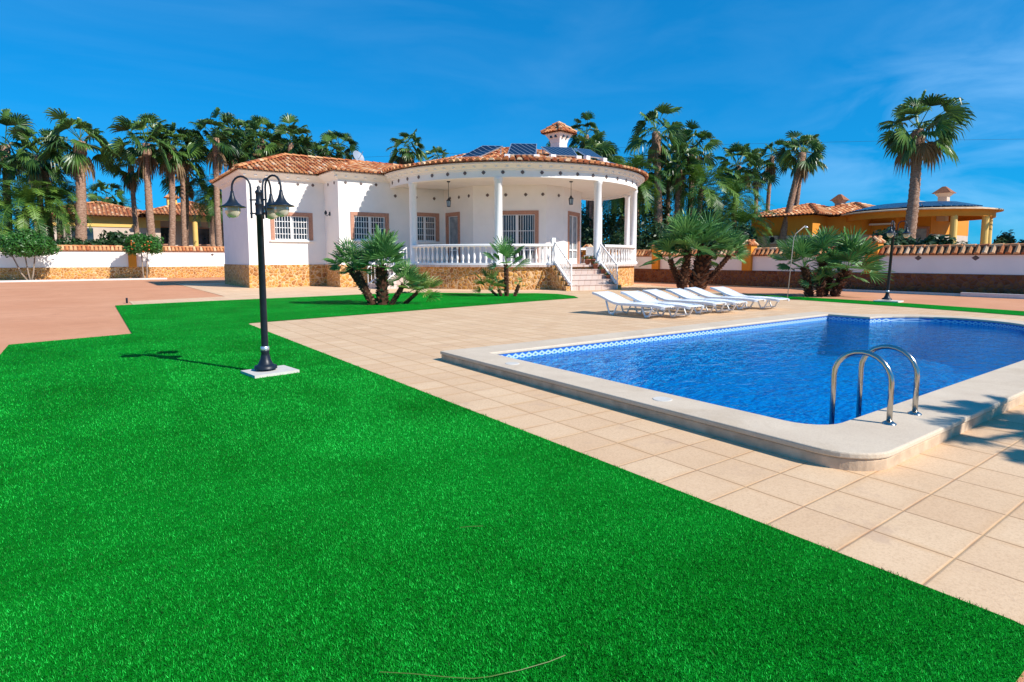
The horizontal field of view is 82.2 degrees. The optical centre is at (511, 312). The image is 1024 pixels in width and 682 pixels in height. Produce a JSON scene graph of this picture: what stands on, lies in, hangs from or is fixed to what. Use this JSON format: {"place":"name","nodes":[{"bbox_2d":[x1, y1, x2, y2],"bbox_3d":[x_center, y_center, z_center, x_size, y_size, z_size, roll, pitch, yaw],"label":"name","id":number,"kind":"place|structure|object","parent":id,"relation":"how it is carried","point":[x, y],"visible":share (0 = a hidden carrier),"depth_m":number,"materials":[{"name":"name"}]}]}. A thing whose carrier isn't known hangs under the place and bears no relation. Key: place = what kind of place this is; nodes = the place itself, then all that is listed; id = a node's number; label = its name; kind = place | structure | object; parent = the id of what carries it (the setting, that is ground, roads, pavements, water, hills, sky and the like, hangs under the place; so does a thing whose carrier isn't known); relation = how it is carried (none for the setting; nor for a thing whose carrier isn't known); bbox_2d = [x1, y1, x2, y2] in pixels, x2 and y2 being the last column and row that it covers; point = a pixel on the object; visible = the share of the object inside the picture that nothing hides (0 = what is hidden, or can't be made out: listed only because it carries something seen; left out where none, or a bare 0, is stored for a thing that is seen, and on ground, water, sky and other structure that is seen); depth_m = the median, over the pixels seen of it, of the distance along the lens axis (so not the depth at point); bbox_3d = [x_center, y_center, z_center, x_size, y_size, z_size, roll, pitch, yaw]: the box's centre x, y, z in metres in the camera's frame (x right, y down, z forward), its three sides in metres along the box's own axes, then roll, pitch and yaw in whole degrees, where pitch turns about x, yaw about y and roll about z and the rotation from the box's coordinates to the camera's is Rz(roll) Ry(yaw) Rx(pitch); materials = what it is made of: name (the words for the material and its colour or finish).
{"place":"outdoors","nodes":[
{"label":"outdoors","id":0,"kind":"place"},
{"bbox_2d":[33,194,215,245],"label":"yellow house","id":1,"kind":"structure","parent":0,"point":[108,217],"depth_m":61.69,"materials":[{"name":"paint"}]},
{"bbox_2d":[160,227,168,244],"bbox_3d":[-37.690,-8.367,64.092,1.508,1.949,0.128,-4,6,-36],"label":"window","id":2,"kind":"structure","parent":1,"relation":"in","point":[164,230],"depth_m":63.98,"materials":[{"name":"black glass"}]},
{"bbox_2d":[198,228,209,244],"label":"window","id":3,"kind":"structure","parent":1,"relation":"in","point":[203,233],"depth_m":66.19,"materials":[{"name":"black glass"}]},
{"bbox_2d":[129,283,648,304],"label":"house path","id":4,"kind":"structure","parent":0,"point":[229,292],"depth_m":25.50,"materials":[{"name":"tile"}]},
{"bbox_2d":[209,121,648,290],"bbox_3d":[-3.141,-6.214,32.110,21.267,9.342,18.532,-4,6,-36],"label":"villa","id":5,"kind":"object","parent":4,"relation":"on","point":[522,200],"visible":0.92,"depth_m":29.79,"materials":[{"name":"paint"}]},
{"bbox_2d":[270,212,314,241],"bbox_3d":[-11.151,-4.329,29.745,2.200,1.485,0.255,-4,6,-36],"label":"window","id":6,"kind":"structure","parent":5,"relation":"in","point":[294,227],"depth_m":29.80,"materials":[{"name":"white paint"}]},
{"bbox_2d":[350,212,388,241],"bbox_3d":[-7.256,-4.355,29.987,2.180,1.485,0.255,-4,6,-36],"label":"window","id":7,"kind":"structure","parent":5,"relation":"in","point":[362,223],"depth_m":29.93,"materials":[{"name":"white paint"}]},
{"bbox_2d":[417,212,440,242],"bbox_3d":[-4.727,-4.590,31.819,1.860,1.615,0.255,-4,6,-36],"label":"window","id":8,"kind":"structure","parent":5,"relation":"in","point":[427,223],"depth_m":31.99,"materials":[{"name":"white paint"}]},
{"bbox_2d":[445,212,459,262],"bbox_3d":[-3.166,-4.033,31.978,0.178,2.797,1.290,-5,7,-41],"label":"door","id":9,"kind":"structure","parent":5,"relation":"in","point":[452,220],"depth_m":32.09,"materials":[{"name":"white paint"}]},
{"bbox_2d":[456,145,502,157],"bbox_3d":[-1.533,-7.524,27.703,1.280,0.950,2.005,4,6,36],"label":"solar panel","id":10,"kind":"object","parent":5,"relation":"on","point":[482,150],"visible":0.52,"depth_m":27.68,"materials":[{"name":"glass"}]},
{"bbox_2d":[502,210,538,262],"bbox_3d":[0.266,-3.868,30.356,2.240,2.757,0.178,1,5,8],"label":"door","id":11,"kind":"structure","parent":5,"relation":"in","point":[522,226],"depth_m":30.32,"materials":[{"name":"white paint"}]},
{"bbox_2d":[504,143,539,157],"bbox_3d":[0.429,-7.565,27.467,1.653,0.950,1.472,0,5,-4],"label":"solar panel","id":12,"kind":"object","parent":5,"relation":"on","point":[520,149],"visible":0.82,"depth_m":27.35,"materials":[{"name":"glass"}]},
{"bbox_2d":[541,146,581,158],"bbox_3d":[2.373,-7.621,28.006,1.925,0.900,1.518,-2,6,-24],"label":"solar panel","id":13,"kind":"object","parent":5,"relation":"on","point":[561,151],"visible":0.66,"depth_m":27.83,"materials":[{"name":"glass"}]},
{"bbox_2d":[567,211,579,263],"bbox_3d":[3.340,-4.090,32.311,0.178,2.837,1.790,3,6,27],"label":"door","id":14,"kind":"structure","parent":5,"relation":"in","point":[573,217],"depth_m":32.61,"materials":[{"name":"white paint"}]},
{"bbox_2d":[574,148,606,161],"bbox_3d":[3.747,-7.791,28.917,1.809,0.910,1.682,-4,6,-36],"label":"solar panel","id":15,"kind":"object","parent":5,"relation":"on","point":[588,154],"visible":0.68,"depth_m":28.65,"materials":[{"name":"glass"}]},
{"bbox_2d":[0,292,1023,681],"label":"lawn","id":16,"kind":"structure","parent":0,"point":[328,302],"depth_m":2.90,"materials":[{"name":"green plant"}]},
{"bbox_2d":[241,365,298,378],"bbox_3d":[-2.984,0.736,7.240,0.540,0.050,0.460,-5,7,-44],"label":"lamp pad","id":17,"kind":"object","parent":16,"relation":"on","point":[278,370],"visible":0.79,"depth_m":7.15,"materials":[{"name":"concrete"}]},
{"bbox_2d":[219,174,294,369],"bbox_3d":[-3.058,-0.477,7.117,0.756,2.342,0.830,-4,6,-36],"label":"garden lamp","id":18,"kind":"object","parent":17,"relation":"on","point":[271,208],"visible":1,"depth_m":7.08,"materials":[{"name":"grey metal"}]},
{"bbox_2d":[323,224,444,304],"bbox_3d":[-3.933,-1.489,18.198,3.469,2.563,2.458,-4,6,-36],"label":"dwarf palm","id":19,"kind":"object","parent":16,"relation":"on","point":[378,247],"visible":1,"depth_m":17.84,"materials":[{"name":"green plant"}]},
{"bbox_2d":[380,655,564,678],"bbox_3d":[-0.123,1.204,1.975,0.637,0.010,0.076,-1,5,-8],"label":"straw","id":20,"kind":"object","parent":16,"relation":"on","point":[472,678],"visible":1,"depth_m":1.96,"materials":[{"name":"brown plant"}]},
{"bbox_2d":[472,236,529,295],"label":"dwarf palm","id":21,"kind":"object","parent":16,"relation":"on","point":[506,249],"visible":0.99,"depth_m":21.93,"materials":[{"name":"green plant"}]},
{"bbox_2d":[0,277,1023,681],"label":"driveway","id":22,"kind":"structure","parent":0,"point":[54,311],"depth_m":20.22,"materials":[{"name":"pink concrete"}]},
{"bbox_2d":[0,278,166,281],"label":"kerb","id":23,"kind":"structure","parent":22,"relation":"on","point":[80,280],"depth_m":38.59,"materials":[{"name":"white concrete"}]},
{"bbox_2d":[768,225,894,296],"bbox_3d":[11.890,-1.924,21.819,4.287,2.765,2.959,0,5,-5],"label":"dwarf palm","id":24,"kind":"object","parent":22,"relation":"on","point":[846,249],"visible":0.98,"depth_m":21.59,"materials":[{"name":"green plant"}]},
{"bbox_2d":[873,299,903,302],"bbox_3d":[12.291,-0.370,19.168,0.700,0.050,0.700,-5,7,-44],"label":"lamp pad","id":25,"kind":"object","parent":22,"relation":"on","point":[881,300],"visible":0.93,"depth_m":19.12,"materials":[{"name":"concrete"}]},
{"bbox_2d":[882,220,912,299],"bbox_3d":[12.281,-1.696,19.083,0.904,2.553,0.824,0,7,-11],"label":"garden lamp","id":26,"kind":"object","parent":25,"relation":"on","point":[892,233],"visible":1,"depth_m":18.98,"materials":[{"name":"grey metal"}]},
{"bbox_2d":[842,289,959,295],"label":"kerb","id":27,"kind":"structure","parent":22,"relation":"on","point":[908,292],"depth_m":23.58,"materials":[{"name":"white concrete"}]},
{"bbox_2d":[960,292,1023,298],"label":"kerb","id":28,"kind":"structure","parent":22,"relation":"on","point":[994,295],"depth_m":21.15,"materials":[{"name":"white concrete"}]},
{"bbox_2d":[0,0,1023,244],"label":"sky","id":29,"kind":"structure","parent":0,"point":[467,75],"materials":[{"name":"blue"}]},
{"bbox_2d":[131,285,1023,624],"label":"pool terrace","id":30,"kind":"structure","parent":0,"point":[947,517],"depth_m":4.23,"materials":[{"name":"beige tile"}]},
{"bbox_2d":[592,291,676,317],"bbox_3d":[3.010,-0.200,14.514,0.645,0.558,2.153,-5,7,-42],"label":"sun lounger","id":31,"kind":"object","parent":30,"relation":"on","point":[612,298],"visible":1,"depth_m":14.61,"materials":[{"name":"white plastic"}]},
{"bbox_2d":[621,291,703,316],"bbox_3d":[3.722,-0.213,14.654,0.645,0.558,2.153,-4,6,-36],"label":"sun lounger","id":32,"kind":"object","parent":30,"relation":"on","point":[638,296],"visible":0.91,"depth_m":14.82,"materials":[{"name":"white plastic"}]},
{"bbox_2d":[642,289,726,313],"bbox_3d":[4.533,-0.294,15.524,0.645,0.558,2.153,-5,7,-43],"label":"sun lounger","id":33,"kind":"object","parent":30,"relation":"on","point":[661,295],"visible":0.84,"depth_m":15.48,"materials":[{"name":"white plastic"}]},
{"bbox_2d":[639,206,753,289],"bbox_3d":[8.162,-2.831,26.092,4.570,3.805,3.864,-4,6,-36],"label":"dwarf palm","id":34,"kind":"object","parent":30,"relation":"on","point":[687,230],"visible":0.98,"depth_m":25.83,"materials":[{"name":"green plant"}]},
{"bbox_2d":[665,288,747,311],"bbox_3d":[5.240,-0.329,15.906,0.645,0.558,2.153,-4,7,-38],"label":"sun lounger","id":35,"kind":"object","parent":30,"relation":"on","point":[683,293],"visible":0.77,"depth_m":16.06,"materials":[{"name":"white plastic"}]},
{"bbox_2d":[684,287,765,309],"bbox_3d":[6.039,-0.405,16.724,2.153,0.558,0.645,5,7,45],"label":"sun lounger","id":36,"kind":"object","parent":30,"relation":"on","point":[699,292],"visible":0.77,"depth_m":16.61,"materials":[{"name":"white plastic"}]},
{"bbox_2d":[440,311,1023,470],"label":"swimming pool","id":37,"kind":"structure","parent":30,"relation":"in","point":[775,413],"depth_m":9.14,"materials":[{"name":"blue liquid"}]},
{"bbox_2d":[519,319,1023,399],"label":"pool water","id":38,"kind":"structure","parent":37,"relation":"in","point":[952,329],"depth_m":10.32,"materials":[{"name":"blue liquid"}]},
{"bbox_2d":[829,344,921,425],"bbox_3d":[3.008,0.969,4.886,0.594,1.376,0.516,-4,6,-36],"label":"pool ladder","id":39,"kind":"object","parent":37,"relation":"attached to","point":[866,354],"visible":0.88,"depth_m":4.83,"materials":[{"name":"silver metal"}]},
{"bbox_2d":[710,286,789,308],"bbox_3d":[6.847,-0.428,16.975,0.645,0.558,2.153,-4,7,-37],"label":"sun lounger","id":40,"kind":"object","parent":30,"relation":"on","point":[724,291],"visible":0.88,"depth_m":17.09,"materials":[{"name":"white plastic"}]},
{"bbox_2d":[748,295,1023,315],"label":"side lawn","id":41,"kind":"structure","parent":0,"point":[996,311],"depth_m":17.50,"materials":[{"name":"green plant"}]},
{"label":"terrain","id":42,"kind":"structure","parent":0,"visible":0},
{"bbox_2d":[0,152,27,230],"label":"palm tree","id":43,"kind":"object","parent":42,"relation":"on","point":[2,193],"visible":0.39,"depth_m":42.13,"materials":[{"name":"green plant"}]},
{"bbox_2d":[0,195,35,236],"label":"palm tree","id":44,"kind":"object","parent":42,"relation":"on","point":[3,231],"visible":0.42,"depth_m":40.05,"materials":[{"name":"green plant"}]},
{"bbox_2d":[0,108,36,233],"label":"palm tree","id":45,"kind":"object","parent":42,"relation":"on","point":[7,118],"visible":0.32,"depth_m":43.88,"materials":[{"name":"green plant"}]},
{"bbox_2d":[0,178,72,239],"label":"palm tree","id":46,"kind":"object","parent":42,"relation":"on","point":[25,199],"visible":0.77,"depth_m":40.68,"materials":[{"name":"green plant"}]},
{"bbox_2d":[1,125,73,234],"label":"palm tree","id":47,"kind":"object","parent":42,"relation":"on","point":[20,133],"visible":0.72,"depth_m":41.92,"materials":[{"name":"green plant"}]},
{"bbox_2d":[2,150,87,240],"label":"palm tree","id":48,"kind":"object","parent":42,"relation":"on","point":[27,175],"visible":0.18,"depth_m":44.22,"materials":[{"name":"green plant"}]},
{"bbox_2d":[18,180,102,241],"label":"palm tree","id":49,"kind":"object","parent":42,"relation":"on","point":[60,232],"visible":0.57,"depth_m":42.92,"materials":[{"name":"green plant"}]},
{"bbox_2d":[52,236,95,244],"bbox_3d":[-31.476,-3.955,41.967,3.328,3.151,2.189,-4,6,-36],"label":"bush","id":50,"kind":"object","parent":42,"relation":"on","point":[75,241],"visible":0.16,"depth_m":41.98,"materials":[{"name":"green plant"}]},
{"bbox_2d":[36,107,121,242],"bbox_3d":[-31.688,-8.529,43.323,5.152,12.086,4.804,-4,6,-36],"label":"palm tree","id":51,"kind":"object","parent":42,"relation":"on","point":[79,163],"visible":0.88,"depth_m":42.78,"materials":[{"name":"green plant"}]},
{"bbox_2d":[87,180,126,205],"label":"palm tree","id":52,"kind":"object","parent":42,"relation":"on","point":[119,192],"visible":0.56,"depth_m":71.41,"materials":[{"name":"green plant"}]},
{"bbox_2d":[89,229,133,244],"bbox_3d":[-29.418,-4.407,44.042,4.024,3.669,2.113,-4,6,-36],"label":"bush","id":53,"kind":"object","parent":42,"relation":"on","point":[115,238],"visible":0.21,"depth_m":43.39,"materials":[{"name":"green plant"}]},
{"bbox_2d":[0,245,224,280],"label":"garden wall","id":54,"kind":"structure","parent":42,"relation":"on","point":[91,262],"depth_m":41.86,"materials":[{"name":"paint"}]},
{"bbox_2d":[99,145,151,233],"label":"palm tree","id":55,"kind":"object","parent":42,"relation":"on","point":[131,184],"visible":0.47,"depth_m":46.91,"materials":[{"name":"green plant"}]},
{"bbox_2d":[104,113,173,235],"bbox_3d":[-27.944,-8.768,44.624,4.798,12.308,4.829,-1,5,-15],"label":"palm tree","id":56,"kind":"object","parent":42,"relation":"on","point":[147,162],"visible":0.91,"depth_m":44.08,"materials":[{"name":"green plant"}]},
{"bbox_2d":[138,122,204,245],"bbox_3d":[-26.608,-8.893,46.639,4.524,12.182,4.498,2,6,25],"label":"palm tree","id":57,"kind":"object","parent":42,"relation":"on","point":[175,163],"visible":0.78,"depth_m":45.90,"materials":[{"name":"green plant"}]},
{"bbox_2d":[156,129,209,245],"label":"palm tree","id":58,"kind":"object","parent":42,"relation":"on","point":[187,167],"visible":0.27,"depth_m":48.43,"materials":[{"name":"green plant"}]},
{"bbox_2d":[160,161,208,245],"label":"palm tree","id":59,"kind":"object","parent":42,"relation":"on","point":[165,183],"visible":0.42,"depth_m":51.93,"materials":[{"name":"green plant"}]},
{"bbox_2d":[185,181,222,246],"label":"palm tree","id":60,"kind":"object","parent":42,"relation":"on","point":[209,207],"visible":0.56,"depth_m":50.88,"materials":[{"name":"green plant"}]},
{"bbox_2d":[192,174,223,246],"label":"palm tree","id":61,"kind":"object","parent":42,"relation":"on","point":[206,181],"visible":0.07,"depth_m":54.46,"materials":[{"name":"green plant"}]},
{"bbox_2d":[188,107,248,246],"bbox_3d":[-24.068,-9.920,48.504,4.720,13.889,4.669,-4,6,-36],"label":"palm tree","id":62,"kind":"object","parent":42,"relation":"on","point":[216,159],"visible":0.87,"depth_m":47.95,"materials":[{"name":"green plant"}]},
{"bbox_2d":[208,112,255,159],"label":"palm tree","id":63,"kind":"object","parent":42,"relation":"on","point":[238,124],"visible":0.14,"depth_m":52.36,"materials":[{"name":"green plant"}]},
{"bbox_2d":[210,127,256,170],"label":"palm tree","id":64,"kind":"object","parent":42,"relation":"on","point":[233,161],"visible":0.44,"depth_m":49.91,"materials":[{"name":"green plant"}]},
{"bbox_2d":[239,120,286,160],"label":"palm tree","id":65,"kind":"object","parent":42,"relation":"on","point":[259,152],"visible":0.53,"depth_m":50.45,"materials":[{"name":"green plant"}]},
{"bbox_2d":[238,115,287,156],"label":"palm tree","id":66,"kind":"object","parent":42,"relation":"on","point":[258,121],"visible":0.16,"depth_m":53.65,"materials":[{"name":"green plant"}]},
{"bbox_2d":[265,113,313,157],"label":"palm tree","id":67,"kind":"object","parent":42,"relation":"on","point":[280,130],"visible":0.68,"depth_m":51.81,"materials":[{"name":"green plant"}]},
{"bbox_2d":[277,133,318,154],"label":"palm tree","id":68,"kind":"object","parent":42,"relation":"on","point":[297,140],"visible":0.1,"depth_m":53.59,"materials":[{"name":"green plant"}]},
{"bbox_2d":[313,133,345,160],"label":"palm tree","id":69,"kind":"object","parent":42,"relation":"on","point":[325,139],"visible":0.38,"depth_m":53.89,"materials":[{"name":"green plant"}]},
{"bbox_2d":[317,130,360,161],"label":"palm tree","id":70,"kind":"object","parent":42,"relation":"on","point":[348,151],"visible":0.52,"depth_m":55.73,"materials":[{"name":"green plant"}]},
{"bbox_2d":[386,129,427,164],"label":"palm tree","id":71,"kind":"object","parent":42,"relation":"on","point":[406,156],"visible":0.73,"depth_m":51.70,"materials":[{"name":"green plant"}]},
{"bbox_2d":[425,146,448,159],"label":"palm tree","id":72,"kind":"object","parent":42,"relation":"on","point":[436,150],"visible":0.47,"depth_m":59.83,"materials":[{"name":"green plant"}]},
{"bbox_2d":[569,111,601,216],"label":"palm tree","id":73,"kind":"object","parent":42,"relation":"on","point":[587,115],"visible":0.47,"depth_m":53.59,"materials":[{"name":"green plant"}]},
{"bbox_2d":[569,131,617,231],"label":"palm tree","id":74,"kind":"object","parent":42,"relation":"on","point":[606,146],"visible":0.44,"depth_m":43.89,"materials":[{"name":"green plant"}]},
{"bbox_2d":[581,211,624,250],"bbox_3d":[6.504,-5.269,44.783,5.308,5.176,6.024,-4,6,-36],"label":"bush","id":75,"kind":"object","parent":42,"relation":"on","point":[608,227],"visible":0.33,"depth_m":43.81,"materials":[{"name":"green plant"}]},
{"bbox_2d":[602,176,653,229],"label":"palm tree","id":76,"kind":"object","parent":42,"relation":"on","point":[610,209],"visible":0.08,"depth_m":46.86,"materials":[{"name":"green plant"}]},
{"bbox_2d":[602,149,667,217],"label":"palm tree","id":77,"kind":"object","parent":42,"relation":"on","point":[639,165],"visible":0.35,"depth_m":42.07,"materials":[{"name":"green plant"}]},
{"bbox_2d":[618,153,653,235],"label":"palm tree","id":78,"kind":"object","parent":42,"relation":"on","point":[646,164],"visible":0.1,"depth_m":47.84,"materials":[{"name":"green plant"}]},
{"bbox_2d":[602,215,673,249],"bbox_3d":[8.595,-4.574,40.467,4.750,4.573,5.182,-4,6,-36],"label":"bush","id":79,"kind":"object","parent":42,"relation":"on","point":[654,230],"visible":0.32,"depth_m":39.60,"materials":[{"name":"green plant"}]},
{"bbox_2d":[609,194,673,244],"bbox_3d":[11.778,-7.088,50.975,6.789,7.661,6.831,2,6,24],"label":"bush","id":80,"kind":"object","parent":42,"relation":"on","point":[664,204],"visible":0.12,"depth_m":48.98,"materials":[{"name":"green plant"}]},
{"bbox_2d":[624,102,689,225],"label":"palm tree","id":81,"kind":"object","parent":42,"relation":"on","point":[674,130],"visible":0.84,"depth_m":43.70,"materials":[{"name":"green plant"}]},
{"bbox_2d":[648,152,688,224],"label":"palm tree","id":82,"kind":"object","parent":42,"relation":"on","point":[667,185],"visible":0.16,"depth_m":48.85,"materials":[{"name":"green plant"}]},
{"bbox_2d":[653,142,704,219],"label":"palm tree","id":83,"kind":"object","parent":42,"relation":"on","point":[678,170],"visible":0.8,"depth_m":43.82,"materials":[{"name":"green plant"}]},
{"bbox_2d":[670,119,723,215],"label":"palm tree","id":84,"kind":"object","parent":42,"relation":"on","point":[711,144],"visible":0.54,"depth_m":46.57,"materials":[{"name":"green plant"}]},
{"bbox_2d":[662,161,742,224],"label":"palm tree","id":85,"kind":"object","parent":42,"relation":"on","point":[700,178],"visible":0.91,"depth_m":42.97,"materials":[{"name":"green plant"}]},
{"bbox_2d":[686,192,731,226],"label":"palm tree","id":86,"kind":"object","parent":42,"relation":"on","point":[714,207],"visible":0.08,"depth_m":49.27,"materials":[{"name":"green plant"}]},
{"bbox_2d":[704,173,769,225],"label":"palm tree","id":87,"kind":"object","parent":42,"relation":"on","point":[740,187],"visible":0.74,"depth_m":44.76,"materials":[{"name":"green plant"}]},
{"bbox_2d":[711,141,763,214],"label":"palm tree","id":88,"kind":"object","parent":42,"relation":"on","point":[747,153],"visible":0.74,"depth_m":49.34,"materials":[{"name":"green plant"}]},
{"bbox_2d":[721,222,756,247],"bbox_3d":[15.156,-4.316,40.948,3.221,3.957,3.711,-4,6,-36],"label":"bush","id":89,"kind":"object","parent":42,"relation":"on","point":[744,230],"visible":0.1,"depth_m":39.95,"materials":[{"name":"green plant"}]},
{"bbox_2d":[714,203,777,247],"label":"palm tree","id":90,"kind":"object","parent":42,"relation":"on","point":[744,217],"visible":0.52,"depth_m":42.35,"materials":[{"name":"green plant"}]},
{"bbox_2d":[743,154,779,212],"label":"palm tree","id":91,"kind":"object","parent":42,"relation":"on","point":[769,179],"visible":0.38,"depth_m":53.51,"materials":[{"name":"green plant"}]},
{"bbox_2d":[753,139,792,212],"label":"palm tree","id":92,"kind":"object","parent":42,"relation":"on","point":[770,170],"visible":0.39,"depth_m":54.26,"materials":[{"name":"green plant"}]},
{"bbox_2d":[771,130,825,246],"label":"palm tree","id":93,"kind":"object","parent":42,"relation":"on","point":[802,166],"visible":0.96,"depth_m":46.05,"materials":[{"name":"green plant"}]},
{"bbox_2d":[776,138,826,205],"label":"palm tree","id":94,"kind":"object","parent":42,"relation":"on","point":[797,199],"visible":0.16,"depth_m":49.74,"materials":[{"name":"green plant"}]},
{"bbox_2d":[581,235,1023,293],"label":"garden wall","id":95,"kind":"structure","parent":42,"relation":"on","point":[974,268],"depth_m":24.15,"materials":[{"name":"paint"}]},
{"bbox_2d":[748,186,1003,247],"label":"orange house","id":96,"kind":"structure","parent":42,"relation":"on","point":[943,215],"depth_m":43.96,"materials":[{"name":"paint"}]},
{"bbox_2d":[915,226,929,242],"bbox_3d":[30.047,-5.279,43.546,0.140,2.130,1.500,-4,6,-36],"label":"window","id":97,"kind":"structure","parent":96,"relation":"in","point":[923,232],"depth_m":43.22,"materials":[{"name":"grey glass"}]},
{"bbox_2d":[872,226,916,245],"bbox_3d":[19.957,-2.999,30.996,2.666,3.134,2.133,-2,6,-22],"label":"bush","id":98,"kind":"object","parent":42,"relation":"on","point":[900,239],"visible":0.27,"depth_m":30.22,"materials":[{"name":"green plant"}]},
{"bbox_2d":[876,90,976,238],"bbox_3d":[25.239,-7.713,36.168,5.085,11.695,5.114,2,6,23],"label":"palm tree","id":99,"kind":"object","parent":42,"relation":"on","point":[913,149],"visible":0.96,"depth_m":35.49,"materials":[{"name":"green plant"}]},
{"bbox_2d":[911,233,956,244],"bbox_3d":[20.347,-2.506,28.466,1.915,2.611,2.041,0,5,4],"label":"bush","id":100,"kind":"object","parent":42,"relation":"on","point":[930,239],"visible":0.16,"depth_m":27.89,"materials":[{"name":"green plant"}]},
{"bbox_2d":[992,229,1023,243],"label":"bush","id":101,"kind":"object","parent":42,"relation":"on","point":[1005,238],"visible":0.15,"depth_m":39.40,"materials":[{"name":"green plant"}]},
{"label":"planting strip","id":102,"kind":"structure","parent":0,"visible":0},
{"bbox_2d":[0,228,61,279],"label":"fruit tree","id":103,"kind":"object","parent":102,"relation":"on","point":[19,244],"visible":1,"depth_m":37.10,"materials":[{"name":"green plant"}]},
{"bbox_2d":[122,232,164,277],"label":"fruit tree","id":104,"kind":"object","parent":102,"relation":"on","point":[138,243],"visible":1,"depth_m":40.85,"materials":[{"name":"green plant"}]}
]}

